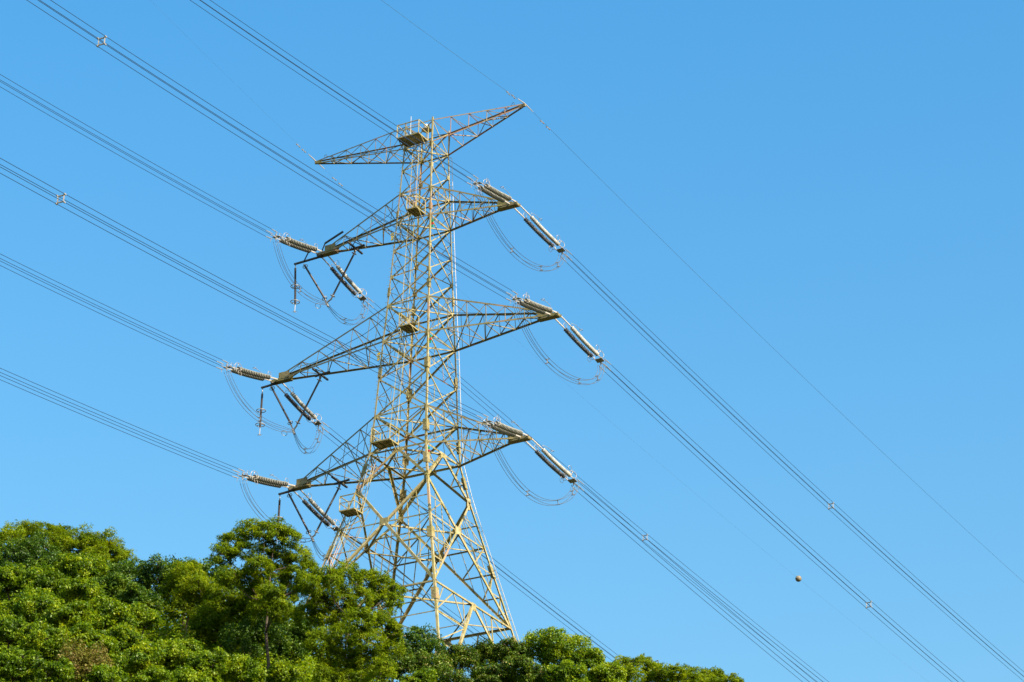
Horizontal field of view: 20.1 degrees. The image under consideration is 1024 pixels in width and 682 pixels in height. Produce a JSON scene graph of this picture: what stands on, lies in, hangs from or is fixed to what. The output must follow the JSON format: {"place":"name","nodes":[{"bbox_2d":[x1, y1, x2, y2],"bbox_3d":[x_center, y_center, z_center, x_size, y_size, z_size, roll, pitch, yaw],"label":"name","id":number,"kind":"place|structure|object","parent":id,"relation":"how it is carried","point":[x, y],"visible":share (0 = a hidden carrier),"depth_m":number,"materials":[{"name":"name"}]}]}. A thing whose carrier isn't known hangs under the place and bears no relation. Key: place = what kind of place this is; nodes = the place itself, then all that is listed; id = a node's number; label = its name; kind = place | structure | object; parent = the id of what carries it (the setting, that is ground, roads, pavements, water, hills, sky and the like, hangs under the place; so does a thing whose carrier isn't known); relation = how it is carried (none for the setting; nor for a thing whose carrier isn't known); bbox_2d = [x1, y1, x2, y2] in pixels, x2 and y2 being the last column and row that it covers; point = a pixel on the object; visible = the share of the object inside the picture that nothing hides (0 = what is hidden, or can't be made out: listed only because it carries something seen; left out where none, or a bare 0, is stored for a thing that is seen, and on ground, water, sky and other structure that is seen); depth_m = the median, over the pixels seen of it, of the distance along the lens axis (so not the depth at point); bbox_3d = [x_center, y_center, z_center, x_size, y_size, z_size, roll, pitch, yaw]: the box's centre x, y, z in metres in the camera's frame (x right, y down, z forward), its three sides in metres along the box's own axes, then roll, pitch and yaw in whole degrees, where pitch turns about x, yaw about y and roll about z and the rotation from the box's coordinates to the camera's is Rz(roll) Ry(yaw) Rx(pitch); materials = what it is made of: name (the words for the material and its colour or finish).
{"place":"outdoors","nodes":[
{"label":"outdoors","id":0,"kind":"place"},
{"bbox_2d":[0,594,310,681],"bbox_3d":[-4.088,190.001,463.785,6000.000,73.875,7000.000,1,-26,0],"label":"hillside","id":1,"kind":"structure","parent":0,"point":[152,640],"depth_m":195.92,"materials":[{"name":"green plant"}]},
{"bbox_2d":[0,560,28,600],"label":"tree","id":2,"kind":"object","parent":1,"relation":"on","point":[10,579],"visible":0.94,"depth_m":187.43,"materials":[{"name":"green plant"}]},
{"bbox_2d":[0,612,31,648],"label":"tree","id":3,"kind":"object","parent":1,"relation":"on","point":[11,627],"visible":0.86,"depth_m":174.91,"materials":[{"name":"green plant"}]},
{"bbox_2d":[0,646,42,681],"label":"bush","id":4,"kind":"object","parent":1,"relation":"on","point":[14,660],"visible":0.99,"depth_m":167.67,"materials":[{"name":"green plant"}]},
{"bbox_2d":[0,519,48,554],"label":"tree","id":5,"kind":"object","parent":1,"relation":"on","point":[6,534],"visible":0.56,"depth_m":198.91,"materials":[{"name":"green plant"}]},
{"bbox_2d":[0,583,64,628],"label":"tree","id":6,"kind":"object","parent":1,"relation":"on","point":[29,604],"visible":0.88,"depth_m":180.29,"materials":[{"name":"green plant"}]},
{"bbox_2d":[0,531,65,575],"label":"tree","id":7,"kind":"object","parent":1,"relation":"on","point":[15,553],"visible":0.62,"depth_m":192.78,"materials":[{"name":"green plant"}]},
{"bbox_2d":[17,559,71,595],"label":"tree","id":8,"kind":"object","parent":1,"relation":"on","point":[39,577],"visible":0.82,"depth_m":186.88,"materials":[{"name":"green plant"}]},
{"bbox_2d":[18,616,73,661],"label":"tree","id":9,"kind":"object","parent":1,"relation":"on","point":[47,642],"visible":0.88,"depth_m":172.67,"materials":[{"name":"green plant"}]},
{"bbox_2d":[23,519,72,548],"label":"tree","id":10,"kind":"object","parent":1,"relation":"on","point":[54,531],"visible":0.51,"depth_m":199.93,"materials":[{"name":"green plant"}]},
{"bbox_2d":[29,656,74,681],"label":"bush","id":11,"kind":"object","parent":1,"relation":"on","point":[59,671],"visible":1,"depth_m":166.35,"materials":[{"name":"green plant"}]},
{"bbox_2d":[37,599,99,681],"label":"tree","id":12,"kind":"object","parent":1,"relation":"on","point":[63,616],"visible":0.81,"depth_m":178.53,"materials":[{"name":"green plant"}]},
{"bbox_2d":[51,551,110,581],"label":"tree","id":13,"kind":"object","parent":1,"relation":"on","point":[75,565],"visible":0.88,"depth_m":191.59,"materials":[{"name":"green plant"}]},
{"bbox_2d":[56,575,107,606],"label":"tree","id":14,"kind":"object","parent":1,"relation":"on","point":[76,590],"visible":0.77,"depth_m":185.31,"materials":[{"name":"green plant"}]},
{"bbox_2d":[53,634,117,681],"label":"tree","id":15,"kind":"object","parent":1,"relation":"on","point":[88,657],"visible":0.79,"depth_m":170.47,"materials":[{"name":"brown plant"}]},
{"bbox_2d":[50,522,137,572],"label":"tree","id":16,"kind":"object","parent":1,"relation":"on","point":[112,550],"visible":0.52,"depth_m":197.16,"materials":[{"name":"green plant"}]},
{"bbox_2d":[68,620,120,677],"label":"tree","id":17,"kind":"object","parent":1,"relation":"on","point":[86,633],"visible":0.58,"depth_m":175.24,"materials":[{"name":"green plant"}]},
{"bbox_2d":[86,662,129,681],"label":"bush","id":18,"kind":"object","parent":1,"relation":"on","point":[102,673],"visible":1,"depth_m":169.58,"materials":[{"name":"green plant"}]},
{"bbox_2d":[89,572,130,602],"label":"tree","id":19,"kind":"object","parent":1,"relation":"on","point":[115,582],"visible":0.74,"depth_m":189.27,"materials":[{"name":"green plant"}]},
{"bbox_2d":[86,594,138,660],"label":"tree","id":20,"kind":"object","parent":1,"relation":"on","point":[114,613],"visible":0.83,"depth_m":182.61,"materials":[{"name":"green plant"}]},
{"bbox_2d":[105,620,146,653],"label":"tree","id":21,"kind":"object","parent":1,"relation":"on","point":[126,636],"visible":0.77,"depth_m":178.41,"materials":[{"name":"green plant"}]},
{"bbox_2d":[103,556,151,587],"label":"tree","id":22,"kind":"object","parent":1,"relation":"on","point":[127,570],"visible":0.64,"depth_m":193.97,"materials":[{"name":"green plant"}]},
{"bbox_2d":[114,579,163,674],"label":"tree","id":23,"kind":"object","parent":1,"relation":"on","point":[137,593],"visible":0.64,"depth_m":188.33,"materials":[{"name":"green plant"}]},
{"bbox_2d":[113,638,166,677],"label":"bush","id":24,"kind":"object","parent":1,"relation":"on","point":[137,658],"visible":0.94,"depth_m":174.22,"materials":[{"name":"green plant"}]},
{"bbox_2d":[128,601,163,637],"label":"tree","id":25,"kind":"object","parent":1,"relation":"on","point":[151,619],"visible":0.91,"depth_m":184.16,"materials":[{"name":"green plant"}]},
{"bbox_2d":[131,664,183,681],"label":"bush","id":26,"kind":"object","parent":1,"relation":"on","point":[154,673],"visible":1,"depth_m":170.44,"materials":[{"name":"green plant"}]},
{"bbox_2d":[135,551,187,637],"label":"tree","id":27,"kind":"object","parent":1,"relation":"on","point":[159,570],"visible":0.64,"depth_m":194.18,"materials":[{"name":"green plant"}]},
{"bbox_2d":[156,638,203,673],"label":"tree","id":28,"kind":"object","parent":1,"relation":"on","point":[176,651],"visible":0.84,"depth_m":175.73,"materials":[{"name":"green plant"}]},
{"bbox_2d":[156,558,222,636],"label":"tree","id":29,"kind":"object","parent":1,"relation":"on","point":[180,591],"visible":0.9,"depth_m":190.97,"materials":[{"name":"green plant"}]},
{"bbox_2d":[170,664,212,681],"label":"bush","id":30,"kind":"object","parent":1,"relation":"on","point":[188,674],"visible":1,"depth_m":170.72,"materials":[{"name":"green plant"}]},
{"bbox_2d":[183,647,231,681],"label":"tree","id":31,"kind":"object","parent":1,"relation":"on","point":[206,661],"visible":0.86,"depth_m":174.63,"materials":[{"name":"green plant"}]},
{"bbox_2d":[199,557,229,587],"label":"tree","id":32,"kind":"object","parent":1,"relation":"on","point":[207,566],"visible":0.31,"depth_m":196.61,"materials":[{"name":"green plant"}]},
{"bbox_2d":[187,576,263,678],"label":"tree","id":33,"kind":"object","parent":1,"relation":"on","point":[215,612],"visible":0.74,"depth_m":187.91,"materials":[{"name":"green plant"}]},
{"bbox_2d":[221,652,266,681],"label":"bush","id":34,"kind":"object","parent":1,"relation":"on","point":[243,668],"visible":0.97,"depth_m":175.96,"materials":[{"name":"green plant"}]},
{"bbox_2d":[213,613,281,658],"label":"tree","id":35,"kind":"object","parent":1,"relation":"on","point":[246,631],"visible":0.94,"depth_m":183.88,"materials":[{"name":"green plant"}]},
{"bbox_2d":[206,514,324,681],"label":"tree","id":36,"kind":"object","parent":1,"relation":"on","point":[268,596],"visible":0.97,"depth_m":184.02,"materials":[{"name":"green plant"}]},
{"bbox_2d":[251,599,307,634],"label":"tree","id":37,"kind":"object","parent":1,"relation":"on","point":[276,616],"visible":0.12,"depth_m":192.23,"materials":[{"name":"green plant"}]},
{"bbox_2d":[264,657,300,681],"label":"bush","id":38,"kind":"object","parent":1,"relation":"on","point":[277,671],"visible":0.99,"depth_m":178.48,"materials":[{"name":"green plant"}]},
{"bbox_2d":[258,618,318,667],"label":"tree","id":39,"kind":"object","parent":1,"relation":"on","point":[294,637],"visible":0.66,"depth_m":187.75,"materials":[{"name":"green plant"}]},
{"bbox_2d":[0,538,625,681],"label":"undergrowth","id":40,"kind":"object","parent":1,"relation":"on","point":[307,666],"visible":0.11,"depth_m":187.52,"materials":[{"name":"green plant"}]},
{"bbox_2d":[291,559,406,648],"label":"tree","id":41,"kind":"object","parent":1,"relation":"on","point":[321,603],"visible":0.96,"depth_m":179.73,"materials":[{"name":"green plant"}]},
{"bbox_2d":[300,605,406,681],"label":"tree","id":42,"kind":"object","parent":1,"relation":"on","point":[358,659],"visible":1,"depth_m":175.16,"materials":[{"name":"green plant"}]},
{"bbox_2d":[365,649,416,681],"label":"bush","id":43,"kind":"object","parent":1,"relation":"on","point":[406,662],"visible":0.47,"depth_m":190.83,"materials":[{"name":"green plant"}]},
{"bbox_2d":[261,103,561,679],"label":"lattice pylon","id":44,"kind":"object","parent":1,"relation":"on","point":[416,211],"visible":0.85,"depth_m":221.16,"materials":[{"name":"metal"}]},
{"bbox_2d":[216,360,277,380],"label":"tension insulator","id":45,"kind":"object","parent":44,"relation":"attached to","point":[241,371],"visible":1,"depth_m":225.50,"materials":[{"name":"ceramic"}]},
{"bbox_2d":[0,254,225,368],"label":"conductor bundle","id":46,"kind":"object","parent":45,"relation":"attached to","point":[107,310],"visible":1,"depth_m":208.92,"materials":[{"name":"metal"}]},
{"bbox_2d":[255,389,265,435],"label":"suspension insulator","id":47,"kind":"object","parent":44,"relation":"hanging from","point":[260,412],"visible":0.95,"depth_m":228.63,"materials":[{"name":"ceramic"}]},
{"bbox_2d":[232,468,294,487],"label":"tension insulator","id":48,"kind":"object","parent":44,"relation":"attached to","point":[257,479],"visible":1,"depth_m":220.10,"materials":[{"name":"ceramic"}]},
{"bbox_2d":[0,368,241,476],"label":"conductor bundle","id":49,"kind":"object","parent":48,"relation":"attached to","point":[115,421],"visible":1,"depth_m":202.81,"materials":[{"name":"metal"}]},
{"bbox_2d":[265,229,323,253],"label":"tension insulator","id":50,"kind":"object","parent":44,"relation":"attached to","point":[297,245],"visible":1,"depth_m":228.61,"materials":[{"name":"ceramic"}]},
{"bbox_2d":[0,74,274,237],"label":"conductor bundle","id":51,"kind":"object","parent":50,"relation":"attached to","point":[132,156],"visible":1,"depth_m":208.71,"materials":[{"name":"metal"}]},
{"bbox_2d":[290,264,299,312],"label":"suspension insulator","id":52,"kind":"object","parent":44,"relation":"hanging from","point":[295,301],"visible":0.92,"depth_m":232.02,"materials":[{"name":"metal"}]},
{"bbox_2d":[270,377,321,435],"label":"strut insulator","id":53,"kind":"object","parent":44,"relation":"attached to","point":[286,415],"visible":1,"depth_m":226.79,"materials":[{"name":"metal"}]},
{"bbox_2d":[224,371,322,453],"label":"jumper loop","id":54,"kind":"object","parent":53,"relation":"hanging from","point":[305,449],"visible":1,"depth_m":224.74,"materials":[{"name":"silver metal"}]},
{"bbox_2d":[276,383,328,432],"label":"tension insulator","id":55,"kind":"object","parent":44,"relation":"attached to","point":[302,405],"visible":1,"depth_m":231.70,"materials":[{"name":"ceramic"}]},
{"bbox_2d":[325,427,652,681],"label":"conductor bundle","id":56,"kind":"object","parent":55,"relation":"attached to","point":[485,557],"visible":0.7,"depth_m":253.20,"materials":[{"name":"metal"}]},
{"bbox_2d":[287,485,340,541],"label":"strut insulator","id":57,"kind":"object","parent":44,"relation":"attached to","point":[301,518],"visible":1,"depth_m":221.48,"materials":[{"name":"ceramic"}]},
{"bbox_2d":[240,479,340,560],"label":"jumper loop","id":58,"kind":"object","parent":57,"relation":"hanging from","point":[290,537],"visible":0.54,"depth_m":219.16,"materials":[{"name":"silver metal"}]},
{"bbox_2d":[294,490,347,538],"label":"tension insulator","id":59,"kind":"object","parent":44,"relation":"attached to","point":[329,521],"visible":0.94,"depth_m":226.29,"materials":[{"name":"ceramic"}]},
{"bbox_2d":[343,533,495,644],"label":"conductor bundle","id":60,"kind":"object","parent":59,"relation":"attached to","point":[414,588],"visible":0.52,"depth_m":236.45,"materials":[{"name":"metal"}]},
{"bbox_2d":[303,250,356,308],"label":"strut insulator","id":61,"kind":"object","parent":44,"relation":"attached to","point":[317,286],"visible":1,"depth_m":230.25,"materials":[{"name":"metal"}]},
{"bbox_2d":[273,241,367,324],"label":"jumper loop","id":62,"kind":"object","parent":61,"relation":"hanging from","point":[316,297],"visible":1,"depth_m":228.24,"materials":[{"name":"silver metal"}]},
{"bbox_2d":[322,256,373,309],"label":"tension insulator","id":63,"kind":"object","parent":44,"relation":"attached to","point":[363,298],"visible":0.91,"depth_m":234.86,"materials":[{"name":"ceramic"}]},
{"bbox_2d":[369,305,828,681],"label":"conductor bundle","id":64,"kind":"object","parent":63,"relation":"attached to","point":[620,517],"visible":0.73,"depth_m":268.84,"materials":[{"name":"metal"}]},
{"bbox_2d":[382,0,524,103],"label":"earth wire","id":65,"kind":"object","parent":44,"relation":"attached to","point":[462,59],"visible":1,"depth_m":219.70,"materials":[{"name":"grey metal"}]},
{"bbox_2d":[467,175,515,203],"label":"tension insulator","id":66,"kind":"object","parent":44,"relation":"attached to","point":[492,192],"visible":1,"depth_m":220.00,"materials":[{"name":"ceramic"}]},
{"bbox_2d":[190,0,472,184],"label":"conductor bundle","id":67,"kind":"object","parent":66,"relation":"attached to","point":[330,88],"visible":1,"depth_m":198.37,"materials":[{"name":"metal"}]},
{"bbox_2d":[474,186,564,271],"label":"jumper loop","id":68,"kind":"object","parent":66,"relation":"hanging from","point":[510,243],"visible":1,"depth_m":220.28,"materials":[{"name":"silver metal"}]},
{"bbox_2d":[477,414,527,437],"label":"tension insulator","id":69,"kind":"object","parent":44,"relation":"attached to","point":[499,426],"visible":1,"depth_m":210.46,"materials":[{"name":"ceramic"}]},
{"bbox_2d":[0,158,482,423],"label":"conductor bundle","id":70,"kind":"object","parent":69,"relation":"attached to","point":[63,195],"visible":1,"depth_m":176.44,"materials":[{"name":"metal"}]},
{"bbox_2d":[506,291,556,314],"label":"tension insulator","id":71,"kind":"object","parent":44,"relation":"attached to","point":[528,303],"visible":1,"depth_m":213.39,"materials":[{"name":"ceramic"}]},
{"bbox_2d":[27,0,514,298],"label":"conductor bundle","id":72,"kind":"object","parent":71,"relation":"attached to","point":[98,39],"visible":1,"depth_m":178.95,"materials":[{"name":"metal"}]},
{"bbox_2d":[513,303,603,384],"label":"jumper loop","id":73,"kind":"object","parent":71,"relation":"hanging from","point":[597,376],"visible":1,"depth_m":213.98,"materials":[{"name":"silver metal"}]},
{"bbox_2d":[514,206,571,261],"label":"tension insulator","id":74,"kind":"object","parent":44,"relation":"attached to","point":[561,250],"visible":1,"depth_m":226.66,"materials":[{"name":"grey ceramic"}]},
{"bbox_2d":[563,255,1023,679],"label":"conductor bundle","id":75,"kind":"object","parent":74,"relation":"attached to","point":[785,463],"visible":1,"depth_m":254.79,"materials":[{"name":"metal"}]},
{"bbox_2d":[525,438,583,491],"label":"tension insulator","id":76,"kind":"object","parent":44,"relation":"attached to","point":[556,463],"visible":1,"depth_m":217.02,"materials":[{"name":"grey ceramic"}]},
{"bbox_2d":[484,425,576,505],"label":"jumper loop","id":77,"kind":"object","parent":76,"relation":"hanging from","point":[521,482],"visible":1,"depth_m":210.91,"materials":[{"name":"silver metal"}]},
{"bbox_2d":[578,487,815,681],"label":"conductor bundle","id":78,"kind":"object","parent":76,"relation":"attached to","point":[693,585],"visible":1,"depth_m":231.55,"materials":[{"name":"metal"}]},
{"bbox_2d":[555,317,610,371],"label":"tension insulator","id":79,"kind":"object","parent":44,"relation":"attached to","point":[600,360],"visible":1,"depth_m":220.11,"materials":[{"name":"grey ceramic"}]},
{"bbox_2d":[605,367,962,681],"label":"conductor bundle","id":80,"kind":"object","parent":79,"relation":"attached to","point":[866,607],"visible":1,"depth_m":241.40,"materials":[{"name":"metal"}]},
{"bbox_2d":[319,164,917,673],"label":"earth wire","id":81,"kind":"object","parent":44,"relation":"attached to","point":[567,384],"visible":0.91,"depth_m":262.79,"materials":[{"name":"grey metal"}]},
{"bbox_2d":[525,103,1019,578],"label":"earth wire","id":82,"kind":"object","parent":44,"relation":"attached to","point":[715,292],"visible":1,"depth_m":249.20,"materials":[{"name":"grey metal"}]},
{"bbox_2d":[397,667,437,681],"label":"bush","id":83,"kind":"object","parent":1,"relation":"on","point":[421,675],"visible":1,"depth_m":188.11,"materials":[{"name":"green plant"}]},
{"bbox_2d":[396,623,446,659],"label":"tree","id":84,"kind":"object","parent":1,"relation":"on","point":[418,636],"visible":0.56,"depth_m":197.70,"materials":[{"name":"green plant"}]},
{"bbox_2d":[408,649,453,678],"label":"bush","id":85,"kind":"object","parent":1,"relation":"on","point":[430,661],"visible":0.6,"depth_m":191.98,"materials":[{"name":"green plant"}]},
{"bbox_2d":[436,666,476,681],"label":"tree","id":86,"kind":"object","parent":1,"relation":"on","point":[447,675],"visible":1,"depth_m":189.54,"materials":[{"name":"green plant"}]},
{"bbox_2d":[439,642,484,672],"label":"tree","id":87,"kind":"object","parent":1,"relation":"on","point":[459,655],"visible":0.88,"depth_m":194.59,"materials":[{"name":"green plant"}]},
{"bbox_2d":[466,638,504,669],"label":"tree","id":88,"kind":"object","parent":1,"relation":"on","point":[489,650],"visible":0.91,"depth_m":195.36,"materials":[{"name":"green plant"}]},
{"bbox_2d":[470,659,515,681],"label":"tree","id":89,"kind":"object","parent":1,"relation":"on","point":[492,672],"visible":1,"depth_m":189.76,"materials":[{"name":"green plant"}]},
{"bbox_2d":[495,636,534,667],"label":"tree","id":90,"kind":"object","parent":1,"relation":"on","point":[514,648],"visible":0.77,"depth_m":195.17,"materials":[{"name":"green plant"}]},
{"bbox_2d":[501,653,548,681],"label":"tree","id":91,"kind":"object","parent":1,"relation":"on","point":[524,673],"visible":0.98,"depth_m":189.36,"materials":[{"name":"green plant"}]},
{"bbox_2d":[519,626,593,669],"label":"tree","id":92,"kind":"object","parent":1,"relation":"on","point":[545,647],"visible":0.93,"depth_m":194.59,"materials":[{"name":"green plant"}]},
{"bbox_2d":[542,659,588,681],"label":"tree","id":93,"kind":"object","parent":1,"relation":"on","point":[563,672],"visible":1,"depth_m":188.38,"materials":[{"name":"green plant"}]},
{"bbox_2d":[565,647,605,673],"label":"tree","id":94,"kind":"object","parent":1,"relation":"on","point":[594,658],"visible":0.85,"depth_m":194.34,"materials":[{"name":"green plant"}]},
{"bbox_2d":[586,661,627,681],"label":"tree","id":95,"kind":"object","parent":1,"relation":"on","point":[603,672],"visible":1,"depth_m":193.00,"materials":[{"name":"green plant"}]},
{"bbox_2d":[610,654,650,681],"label":"tree","id":96,"kind":"object","parent":1,"relation":"on","point":[632,666],"visible":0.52,"depth_m":198.49,"materials":[{"name":"green plant"}]},
{"bbox_2d":[640,653,677,681],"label":"tree","id":97,"kind":"object","parent":1,"relation":"on","point":[658,672],"visible":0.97,"depth_m":198.21,"materials":[{"name":"green plant"}]},
{"bbox_2d":[666,663,703,681],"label":"tree","id":98,"kind":"object","parent":1,"relation":"on","point":[686,675],"visible":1,"depth_m":196.75,"materials":[{"name":"green plant"}]},
{"bbox_2d":[692,665,724,681],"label":"tree","id":99,"kind":"object","parent":1,"relation":"on","point":[713,675],"visible":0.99,"depth_m":197.93,"materials":[{"name":"green plant"}]},
{"bbox_2d":[718,672,743,681],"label":"tree","id":100,"kind":"object","parent":1,"relation":"on","point":[733,677],"visible":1,"depth_m":197.03,"materials":[{"name":"green plant"}]},
{"bbox_2d":[0,0,1023,681],"label":"sky","id":101,"kind":"structure","parent":0,"point":[845,178],"materials":[{"name":"blue"}]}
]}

